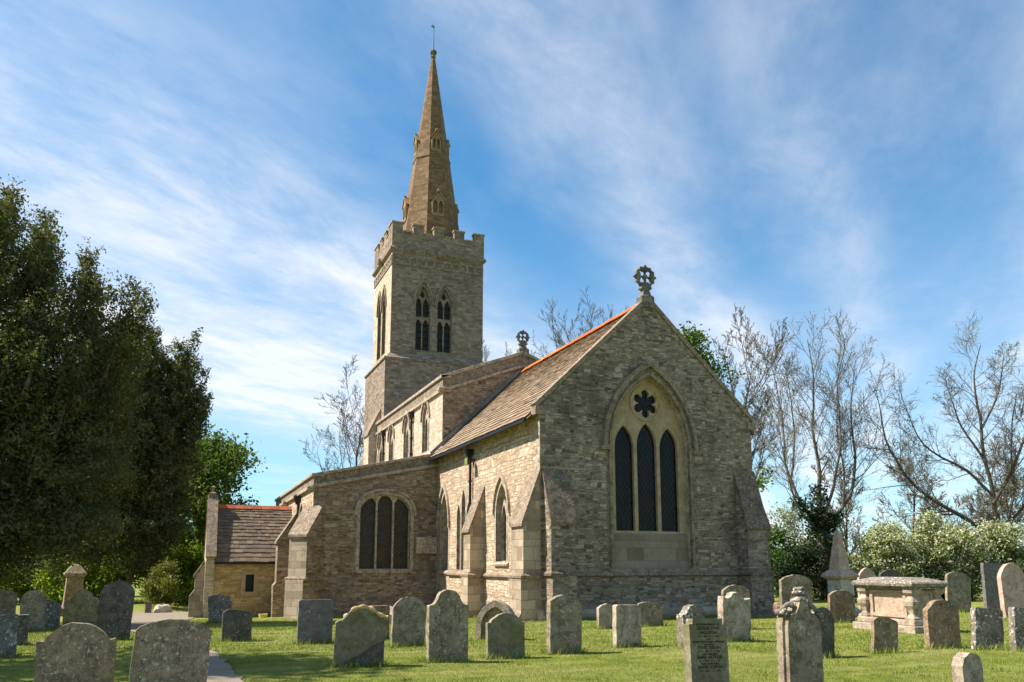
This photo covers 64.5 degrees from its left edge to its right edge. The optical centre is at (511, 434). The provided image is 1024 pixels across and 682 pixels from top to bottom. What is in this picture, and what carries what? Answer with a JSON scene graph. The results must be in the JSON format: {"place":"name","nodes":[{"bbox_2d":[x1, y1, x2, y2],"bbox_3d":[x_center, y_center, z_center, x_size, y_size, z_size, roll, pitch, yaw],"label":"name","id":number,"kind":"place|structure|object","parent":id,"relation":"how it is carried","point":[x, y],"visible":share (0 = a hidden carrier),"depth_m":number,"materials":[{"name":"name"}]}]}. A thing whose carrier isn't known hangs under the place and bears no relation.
{"place":"outdoors","nodes":[
{"label":"outdoors","id":0,"kind":"place"},
{"bbox_2d":[131,612,243,681],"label":"path","id":1,"kind":"structure","parent":0,"point":[220,670],"depth_m":14.48,"materials":[{"name":"beige gravel"}]},
{"bbox_2d":[0,566,1023,681],"bbox_3d":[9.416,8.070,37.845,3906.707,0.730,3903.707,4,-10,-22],"label":"ground","id":2,"kind":"structure","parent":0,"point":[138,607],"depth_m":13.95,"materials":[{"name":"green plant"}]},
{"bbox_2d":[0,614,17,657],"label":"gravestone","id":3,"kind":"object","parent":2,"relation":"on","point":[8,631],"visible":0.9,"depth_m":14.48,"materials":[{"name":"white stone"}]},
{"bbox_2d":[0,589,17,614],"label":"gravestone","id":4,"kind":"object","parent":2,"relation":"on","point":[8,600],"visible":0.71,"depth_m":22.94,"materials":[{"name":"grey stone"}]},
{"bbox_2d":[0,563,20,588],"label":"bush","id":5,"kind":"object","parent":2,"relation":"on","point":[1,582],"visible":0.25,"depth_m":48.23,"materials":[{"name":"green plant"}]},
{"bbox_2d":[17,614,29,645],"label":"gravestone","id":6,"kind":"object","parent":2,"relation":"on","point":[23,627],"visible":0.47,"depth_m":16.85,"materials":[{"name":"grey stone"}]},
{"bbox_2d":[0,540,63,601],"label":"bush","id":7,"kind":"object","parent":2,"relation":"on","point":[20,591],"visible":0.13,"depth_m":50.02,"materials":[{"name":"green plant"}]},
{"bbox_2d":[20,590,46,631],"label":"gravestone","id":8,"kind":"object","parent":2,"relation":"on","point":[33,604],"visible":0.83,"depth_m":22.11,"materials":[{"name":"grey stone"}]},
{"bbox_2d":[45,600,61,628],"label":"gravestone","id":9,"kind":"object","parent":2,"relation":"on","point":[53,611],"visible":0.54,"depth_m":23.94,"materials":[{"name":"white stone"}]},
{"bbox_2d":[18,555,110,603],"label":"bush","id":10,"kind":"object","parent":2,"relation":"on","point":[94,585],"visible":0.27,"depth_m":48.03,"materials":[{"name":"green plant"}]},
{"bbox_2d":[60,564,86,616],"bbox_3d":[-20.323,7.334,37.582,1.100,2.630,1.100,6,-11,-31],"label":"pedestal monument","id":11,"kind":"object","parent":2,"relation":"on","point":[74,583],"visible":0.53,"depth_m":37.33,"materials":[{"name":"brown stone"}]},
{"bbox_2d":[34,622,116,681],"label":"gravestone","id":12,"kind":"object","parent":2,"relation":"on","point":[77,652],"visible":1,"depth_m":9.40,"materials":[{"name":"stone"}]},
{"bbox_2d":[0,174,159,590],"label":"yew","id":13,"kind":"object","parent":2,"relation":"on","point":[52,409],"visible":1,"depth_m":25.55,"materials":[{"name":"green plant"}]},
{"bbox_2d":[62,589,98,625],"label":"gravestone","id":14,"kind":"object","parent":2,"relation":"on","point":[81,606],"visible":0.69,"depth_m":21.98,"materials":[{"name":"stone"}]},
{"bbox_2d":[96,580,134,639],"bbox_3d":[-8.803,4.116,17.943,0.713,1.766,0.110,8,-14,-25],"label":"gravestone","id":15,"kind":"object","parent":2,"relation":"on","point":[115,608],"visible":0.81,"depth_m":17.95,"materials":[{"name":"grey stone"}]},
{"bbox_2d":[25,315,214,584],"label":"yew","id":16,"kind":"object","parent":2,"relation":"on","point":[175,411],"visible":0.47,"depth_m":44.58,"materials":[{"name":"green plant"}]},
{"bbox_2d":[98,535,162,591],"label":"bush","id":17,"kind":"object","parent":2,"relation":"on","point":[124,578],"visible":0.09,"depth_m":50.43,"materials":[{"name":"green plant"}]},
{"bbox_2d":[145,602,151,612],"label":"gravestone","id":18,"kind":"object","parent":2,"relation":"on","point":[148,607],"visible":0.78,"depth_m":37.88,"materials":[{"name":"grey stone"}]},
{"bbox_2d":[134,514,178,603],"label":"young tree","id":19,"kind":"object","parent":2,"relation":"on","point":[162,554],"visible":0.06,"depth_m":47.51,"materials":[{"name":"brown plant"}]},
{"bbox_2d":[137,556,184,607],"bbox_3d":[-17.304,7.333,40.208,2.422,2.631,2.195,-1,-9,7],"label":"shrub","id":20,"kind":"object","parent":2,"relation":"on","point":[160,587],"visible":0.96,"depth_m":39.84,"materials":[{"name":"green plant"}]},
{"bbox_2d":[154,604,172,612],"bbox_3d":[-16.491,8.251,38.329,0.849,0.477,0.570,4,-10,-22],"label":"boulder","id":21,"kind":"object","parent":2,"relation":"on","point":[160,608],"visible":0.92,"depth_m":38.14,"materials":[{"name":"stone"}]},
{"bbox_2d":[134,529,194,596],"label":"bush","id":22,"kind":"object","parent":2,"relation":"on","point":[148,582],"depth_m":57.27,"materials":[{"name":"green plant"}]},
{"bbox_2d":[129,619,211,681],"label":"gravestone","id":23,"kind":"object","parent":2,"relation":"on","point":[171,650],"visible":1,"depth_m":9.42,"materials":[{"name":"stone"}]},
{"bbox_2d":[149,539,203,605],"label":"bush","id":24,"kind":"object","parent":2,"relation":"on","point":[190,559],"visible":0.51,"depth_m":47.23,"materials":[{"name":"green plant"}]},
{"bbox_2d":[155,423,267,564],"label":"lime tree","id":25,"kind":"object","parent":2,"relation":"on","point":[225,462],"visible":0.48,"depth_m":51.98,"materials":[{"name":"green plant"}]},
{"bbox_2d":[208,594,231,622],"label":"gravestone","id":26,"kind":"object","parent":2,"relation":"on","point":[218,605],"visible":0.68,"depth_m":27.30,"materials":[{"name":"grey stone"}]},
{"bbox_2d":[221,609,252,641],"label":"gravestone","id":27,"kind":"object","parent":2,"relation":"on","point":[236,623],"visible":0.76,"depth_m":17.84,"materials":[{"name":"grey stone"}]},
{"bbox_2d":[259,614,267,617],"bbox_3d":[-10.536,7.655,34.298,0.370,0.165,0.380,4,-10,-22],"label":"bin","id":28,"kind":"object","parent":2,"relation":"on","point":[262,615],"visible":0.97,"depth_m":34.16,"materials":[{"name":"yellow plastic"}]},
{"bbox_2d":[296,599,332,644],"bbox_3d":[-4.218,4.225,17.336,0.744,1.377,0.110,4,-10,-23],"label":"gravestone","id":29,"kind":"object","parent":2,"relation":"on","point":[315,619],"visible":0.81,"depth_m":17.32,"materials":[{"name":"grey stone"}]},
{"bbox_2d":[299,355,364,471],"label":"bare tree","id":30,"kind":"object","parent":2,"relation":"on","point":[347,436],"visible":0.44,"depth_m":68.65,"materials":[{"name":"grey plant"}]},
{"bbox_2d":[333,604,387,667],"bbox_3d":[-2.481,3.480,13.281,0.842,1.406,0.218,4,-8,-15],"label":"gravestone","id":31,"kind":"object","parent":2,"relation":"on","point":[359,636],"visible":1,"depth_m":13.23,"materials":[{"name":"grey stone"}]},
{"bbox_2d":[343,605,392,623],"bbox_3d":[-3.952,5.503,24.112,1.800,0.820,1.100,8,-12,-41],"label":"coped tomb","id":32,"kind":"object","parent":2,"relation":"on","point":[344,615],"visible":0.11,"depth_m":23.88,"materials":[{"name":"stone"}]},
{"bbox_2d":[371,605,389,638],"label":"gravestone","id":33,"kind":"object","parent":2,"relation":"on","point":[384,609],"visible":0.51,"depth_m":18.13,"materials":[{"name":"grey stone"}]},
{"bbox_2d":[390,596,425,646],"bbox_3d":[-2.131,4.053,16.627,0.706,1.459,0.110,8,-18,-23],"label":"gravestone","id":34,"kind":"object","parent":2,"relation":"on","point":[408,621],"visible":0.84,"depth_m":16.63,"materials":[{"name":"grey stone"}]},
{"bbox_2d":[426,589,468,662],"bbox_3d":[-1.119,3.524,14.014,0.730,1.670,0.140,4,-10,-24],"label":"gravestone","id":35,"kind":"object","parent":2,"relation":"on","point":[447,623],"visible":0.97,"depth_m":13.98,"materials":[{"name":"grey stone"}]},
{"bbox_2d":[188,25,774,621],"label":"church","id":36,"kind":"structure","parent":2,"relation":"on","point":[602,463],"depth_m":29.60,"materials":[{"name":"stone"}]},
{"bbox_2d":[240,571,258,596],"bbox_3d":[-12.063,6.828,37.231,0.760,1.180,0.330,4,-10,-22],"label":"porch window","id":37,"kind":"structure","parent":36,"relation":"in","point":[249,588],"depth_m":37.16,"materials":[{"name":"yellow stone"}]},
{"bbox_2d":[299,501,304,514],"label":"aisle window","id":38,"kind":"structure","parent":36,"relation":"in","point":[302,504],"depth_m":36.21,"materials":[{"name":"stone"}]},
{"bbox_2d":[376,291,381,361],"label":"belfry window","id":39,"kind":"structure","parent":36,"relation":"in","point":[379,315],"depth_m":52.63,"materials":[{"name":"grey stone"}]},
{"bbox_2d":[376,428,382,450],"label":"clerestory window","id":40,"kind":"structure","parent":36,"relation":"in","point":[379,441],"depth_m":47.68,"materials":[{"name":"stone"}]},
{"bbox_2d":[381,284,386,356],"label":"belfry window","id":41,"kind":"structure","parent":36,"relation":"in","point":[384,296],"depth_m":51.38,"materials":[{"name":"grey stone"}]},
{"bbox_2d":[354,489,416,572],"bbox_3d":[-5.392,4.056,34.340,2.660,3.540,0.380,4,-10,-22],"label":"aisle window","id":42,"kind":"structure","parent":36,"relation":"in","point":[384,530],"depth_m":34.44,"materials":[{"name":"glass"}]},
{"bbox_2d":[387,421,394,460],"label":"clerestory window","id":43,"kind":"structure","parent":36,"relation":"in","point":[391,434],"depth_m":45.11,"materials":[{"name":"stone"}]},
{"bbox_2d":[401,410,409,457],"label":"clerestory window","id":44,"kind":"structure","parent":36,"relation":"in","point":[405,430],"depth_m":42.05,"materials":[{"name":"stone"}]},
{"bbox_2d":[413,279,433,351],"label":"belfry window","id":45,"kind":"structure","parent":36,"relation":"in","point":[420,294],"depth_m":50.31,"materials":[{"name":"grey stone"}]},
{"bbox_2d":[420,397,429,453],"bbox_3d":[-4.000,-0.488,38.358,0.340,2.644,1.520,4,-10,-22],"label":"clerestory window","id":46,"kind":"structure","parent":36,"relation":"in","point":[424,419],"depth_m":38.73,"materials":[{"name":"stone"}]},
{"bbox_2d":[436,482,449,573],"bbox_3d":[-2.707,3.914,34.218,0.520,3.862,1.760,4,-10,-22],"label":"chancel window","id":47,"kind":"structure","parent":36,"relation":"in","point":[443,521],"depth_m":34.66,"materials":[{"name":"stone"}]},
{"bbox_2d":[434,282,454,353],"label":"belfry window","id":48,"kind":"structure","parent":36,"relation":"in","point":[442,297],"depth_m":50.81,"materials":[{"name":"grey stone"}]},
{"bbox_2d":[456,500,460,569],"bbox_3d":[-1.965,3.975,32.328,0.362,2.824,0.620,4,-10,-22],"label":"lancet window","id":49,"kind":"structure","parent":36,"relation":"in","point":[458,522],"depth_m":32.41,"materials":[{"name":"stone"}]},
{"bbox_2d":[460,484,465,569],"bbox_3d":[-1.742,3.611,31.822,0.362,3.383,0.660,4,-10,-22],"label":"lancet window","id":50,"kind":"structure","parent":36,"relation":"in","point":[463,501],"depth_m":31.99,"materials":[{"name":"stone"}]},
{"bbox_2d":[466,497,468,516],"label":"lancet window","id":51,"kind":"structure","parent":36,"relation":"in","point":[467,505],"depth_m":31.47,"materials":[{"name":"stone"}]},
{"bbox_2d":[491,472,509,565],"bbox_3d":[-0.238,2.894,27.997,0.420,3.231,1.580,4,-10,-22],"label":"chancel window","id":52,"kind":"structure","parent":36,"relation":"in","point":[501,531],"depth_m":28.37,"materials":[{"name":"stone"}]},
{"bbox_2d":[600,360,700,570],"bbox_3d":[4.519,0.981,26.760,3.720,6.977,0.564,4,-10,-22],"label":"east window","id":53,"kind":"structure","parent":36,"relation":"in","point":[643,441],"depth_m":26.85,"materials":[{"name":"grey stone"}]},
{"bbox_2d":[476,599,514,638],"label":"gravestone","id":54,"kind":"object","parent":2,"relation":"on","point":[489,611],"visible":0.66,"depth_m":17.98,"materials":[{"name":"beige stone"}]},
{"bbox_2d":[485,613,524,658],"bbox_3d":[-0.122,3.849,14.627,0.725,1.253,0.110,4,-10,-23],"label":"gravestone","id":55,"kind":"object","parent":2,"relation":"on","point":[505,632],"visible":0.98,"depth_m":14.61,"materials":[{"name":"grey stone"}]},
{"bbox_2d":[483,340,535,361],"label":"bare tree","id":56,"kind":"object","parent":2,"relation":"on","point":[486,356],"visible":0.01,"depth_m":78.55,"materials":[{"name":"grey plant"}]},
{"bbox_2d":[546,595,581,654],"bbox_3d":[0.989,3.813,15.357,0.689,1.540,0.150,5,-11,-25],"label":"gravestone","id":57,"kind":"object","parent":2,"relation":"on","point":[564,621],"visible":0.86,"depth_m":15.32,"materials":[{"name":"grey stone"}]},
{"bbox_2d":[532,299,613,358],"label":"bare tree","id":58,"kind":"object","parent":2,"relation":"on","point":[553,328],"visible":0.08,"depth_m":73.20,"materials":[{"name":"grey plant"}]},
{"bbox_2d":[551,285,627,348],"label":"bare tree","id":59,"kind":"object","parent":2,"relation":"on","point":[587,320],"visible":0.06,"depth_m":66.84,"materials":[{"name":"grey plant"}]},
{"bbox_2d":[597,603,612,628],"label":"gravestone","id":60,"kind":"object","parent":2,"relation":"on","point":[604,615],"visible":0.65,"depth_m":21.16,"materials":[{"name":"beige stone"}]},
{"bbox_2d":[612,605,640,647],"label":"gravestone","id":61,"kind":"object","parent":2,"relation":"on","point":[626,623],"visible":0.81,"depth_m":16.40,"materials":[{"name":"beige stone"}]},
{"bbox_2d":[637,602,663,625],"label":"gravestone","id":62,"kind":"object","parent":2,"relation":"on","point":[651,612],"visible":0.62,"depth_m":22.05,"materials":[{"name":"grey stone"}]},
{"bbox_2d":[676,604,703,646],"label":"gravestone","id":63,"kind":"object","parent":2,"relation":"on","point":[688,611],"visible":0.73,"depth_m":16.39,"materials":[{"name":"white stone"}]},
{"bbox_2d":[682,618,729,681],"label":"gravestone","id":64,"kind":"object","parent":2,"relation":"on","point":[706,658],"visible":1,"depth_m":10.45,"materials":[{"name":"grey stone"}]},
{"bbox_2d":[678,321,746,409],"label":"sycamore","id":65,"kind":"object","parent":2,"relation":"on","point":[693,338],"visible":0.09,"depth_m":53.12,"materials":[{"name":"green plant"}]},
{"bbox_2d":[717,592,750,640],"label":"gravestone","id":66,"kind":"object","parent":2,"relation":"on","point":[734,611],"visible":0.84,"depth_m":17.48,"materials":[{"name":"beige stone"}]},
{"bbox_2d":[721,585,749,598],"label":"gravestone","id":67,"kind":"object","parent":2,"relation":"on","point":[743,591],"visible":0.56,"depth_m":21.02,"materials":[{"name":"grey stone"}]},
{"bbox_2d":[711,303,794,479],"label":"bare tree","id":68,"kind":"object","parent":2,"relation":"on","point":[752,402],"visible":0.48,"depth_m":61.31,"materials":[{"name":"grey plant"}]},
{"bbox_2d":[755,465,778,501],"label":"sycamore","id":69,"kind":"object","parent":2,"relation":"on","point":[760,479],"visible":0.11,"depth_m":43.56,"materials":[{"name":"green plant"}]},
{"bbox_2d":[766,497,813,558],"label":"willow","id":70,"kind":"object","parent":2,"relation":"on","point":[788,520],"visible":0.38,"depth_m":85.04,"materials":[{"name":"green plant"}]},
{"bbox_2d":[769,523,810,594],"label":"bush","id":71,"kind":"object","parent":2,"relation":"on","point":[779,536],"visible":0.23,"depth_m":58.70,"materials":[{"name":"green plant"}]},
{"bbox_2d":[779,574,811,610],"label":"gravestone","id":72,"kind":"object","parent":2,"relation":"on","point":[788,584],"visible":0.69,"depth_m":21.84,"materials":[{"name":"grey stone"}]},
{"bbox_2d":[771,543,823,597],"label":"bush","id":73,"kind":"object","parent":2,"relation":"on","point":[802,559],"visible":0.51,"depth_m":53.57,"materials":[{"name":"green plant"}]},
{"bbox_2d":[774,587,823,681],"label":"gravestone","id":74,"kind":"object","parent":2,"relation":"on","point":[799,644],"visible":1,"depth_m":10.70,"materials":[{"name":"grey stone"}]},
{"bbox_2d":[729,306,897,599],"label":"ivy clad tree","id":75,"kind":"object","parent":2,"relation":"on","point":[821,522],"visible":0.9,"depth_m":56.16,"materials":[{"name":"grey plant"}]},
{"bbox_2d":[811,607,834,657],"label":"gravestone","id":76,"kind":"object","parent":2,"relation":"on","point":[827,630],"visible":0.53,"depth_m":14.78,"materials":[{"name":"grey stone"}]},
{"bbox_2d":[803,442,869,554],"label":"bare tree","id":77,"kind":"object","parent":2,"relation":"on","point":[849,505],"visible":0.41,"depth_m":71.53,"materials":[{"name":"grey plant"}]},
{"bbox_2d":[811,536,862,595],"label":"bush","id":78,"kind":"object","parent":2,"relation":"on","point":[847,556],"depth_m":59.60,"materials":[{"name":"green plant"}]},
{"bbox_2d":[821,530,860,615],"bbox_3d":[10.831,4.689,26.764,0.840,3.100,0.840,4,-10,-25],"label":"obelisk","id":79,"kind":"object","parent":2,"relation":"on","point":[839,574],"visible":0.69,"depth_m":26.64,"materials":[{"name":"stone"}]},
{"bbox_2d":[828,590,854,622],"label":"gravestone","id":80,"kind":"object","parent":2,"relation":"on","point":[841,604],"visible":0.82,"depth_m":23.38,"materials":[{"name":"grey stone"}]},
{"bbox_2d":[857,568,875,609],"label":"gravestone","id":81,"kind":"object","parent":2,"relation":"on","point":[865,573],"visible":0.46,"depth_m":31.85,"materials":[{"name":"stone"}]},
{"bbox_2d":[854,565,881,602],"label":"bush","id":82,"kind":"object","parent":2,"relation":"on","point":[876,572],"visible":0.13,"depth_m":46.67,"materials":[{"name":"green plant"}]},
{"bbox_2d":[871,617,897,652],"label":"gravestone","id":83,"kind":"object","parent":2,"relation":"on","point":[884,631],"visible":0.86,"depth_m":15.34,"materials":[{"name":"grey stone"}]},
{"bbox_2d":[846,518,931,577],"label":"hawthorn","id":84,"kind":"object","parent":2,"relation":"on","point":[883,543],"visible":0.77,"depth_m":48.74,"materials":[{"name":"green plant"}]},
{"bbox_2d":[878,569,902,576],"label":"gravestone","id":85,"kind":"object","parent":2,"relation":"on","point":[890,573],"visible":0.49,"depth_m":33.62,"materials":[{"name":"grey stone"}]},
{"bbox_2d":[854,521,937,576],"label":"hawthorn","id":86,"kind":"object","parent":2,"relation":"on","point":[898,547],"visible":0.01,"depth_m":51.58,"materials":[{"name":"green plant"}]},
{"bbox_2d":[851,577,948,633],"bbox_3d":[9.911,4.461,20.679,1.260,1.640,2.060,3,-10,-20],"label":"chest tomb","id":87,"kind":"object","parent":2,"relation":"on","point":[902,601],"visible":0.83,"depth_m":20.23,"materials":[{"name":"beige stone"}]},
{"bbox_2d":[856,437,947,546],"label":"bare tree","id":88,"kind":"object","parent":2,"relation":"on","point":[905,480],"visible":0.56,"depth_m":67.57,"materials":[{"name":"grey plant"}]},
{"bbox_2d":[838,312,1023,562],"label":"bare tree","id":89,"kind":"object","parent":2,"relation":"on","point":[991,492],"visible":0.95,"depth_m":56.41,"materials":[{"name":"brown plant"}]},
{"bbox_2d":[923,600,961,648],"bbox_3d":[8.467,3.951,15.943,0.710,1.386,0.140,2,-9,-11],"label":"gravestone","id":90,"kind":"object","parent":2,"relation":"on","point":[941,622],"visible":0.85,"depth_m":15.91,"materials":[{"name":"grey stone"}]},
{"bbox_2d":[906,507,991,594],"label":"hawthorn","id":91,"kind":"object","parent":2,"relation":"on","point":[938,533],"visible":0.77,"depth_m":49.73,"materials":[{"name":"green plant"}]},
{"bbox_2d":[925,519,983,597],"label":"hawthorn","id":92,"kind":"object","parent":2,"relation":"on","point":[959,552],"visible":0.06,"depth_m":51.95,"materials":[{"name":"green plant"}]},
{"bbox_2d":[930,565,982,601],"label":"bush","id":93,"kind":"object","parent":2,"relation":"on","point":[939,576],"visible":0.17,"depth_m":47.25,"materials":[{"name":"green plant"}]},
{"bbox_2d":[945,572,970,611],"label":"gravestone","id":94,"kind":"object","parent":2,"relation":"on","point":[958,592],"visible":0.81,"depth_m":28.50,"materials":[{"name":"grey stone"}]},
{"bbox_2d":[951,652,983,681],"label":"gravestone","id":95,"kind":"object","parent":2,"relation":"on","point":[966,667],"visible":1,"depth_m":10.58,"materials":[{"name":"beige stone"}]},
{"bbox_2d":[938,430,1023,550],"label":"bare tree","id":96,"kind":"object","parent":2,"relation":"on","point":[978,515],"visible":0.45,"depth_m":63.93,"materials":[{"name":"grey plant"}]},
{"bbox_2d":[970,607,1003,649],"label":"gravestone","id":97,"kind":"object","parent":2,"relation":"on","point":[987,627],"visible":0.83,"depth_m":15.79,"materials":[{"name":"grey stone"}]},
{"bbox_2d":[951,434,1023,563],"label":"bare tree","id":98,"kind":"object","parent":2,"relation":"on","point":[982,478],"visible":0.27,"depth_m":66.20,"materials":[{"name":"grey plant"}]},
{"bbox_2d":[959,517,1023,574],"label":"hawthorn","id":99,"kind":"object","parent":2,"relation":"on","point":[1001,543],"visible":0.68,"depth_m":49.94,"materials":[{"name":"green plant"}]},
{"bbox_2d":[980,563,1003,608],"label":"gravestone","id":100,"kind":"object","parent":2,"relation":"on","point":[989,571],"visible":0.62,"depth_m":29.45,"materials":[{"name":"grey stone"}]},
{"bbox_2d":[997,563,1023,618],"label":"gravestone","id":101,"kind":"object","parent":2,"relation":"on","point":[1010,579],"visible":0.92,"depth_m":25.19,"materials":[{"name":"stone"}]},
{"bbox_2d":[1008,607,1023,650],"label":"gravestone","id":102,"kind":"object","parent":2,"relation":"on","point":[1016,625],"visible":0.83,"depth_m":15.55,"materials":[{"name":"white stone"}]},
{"bbox_2d":[0,0,1023,563],"label":"sky","id":103,"kind":"structure","parent":0,"point":[248,162],"materials":[{"name":"blue"}]},
{"bbox_3d":[8.276,5.512,24.614,0.629,0.356,0.513,4,-10,-22],"label":"rubble stone","id":104,"kind":"object","parent":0,"visible":0},
{"bbox_2d":[771,601,779,611],"bbox_3d":[8.308,5.300,25.072,0.573,0.314,0.448,4,-10,-22],"label":"rubble stone","id":105,"kind":"object","parent":104,"relation":"on","point":[775,605],"visible":0.51,"depth_m":24.95,"materials":[{"name":"beige stone"}]}
]}

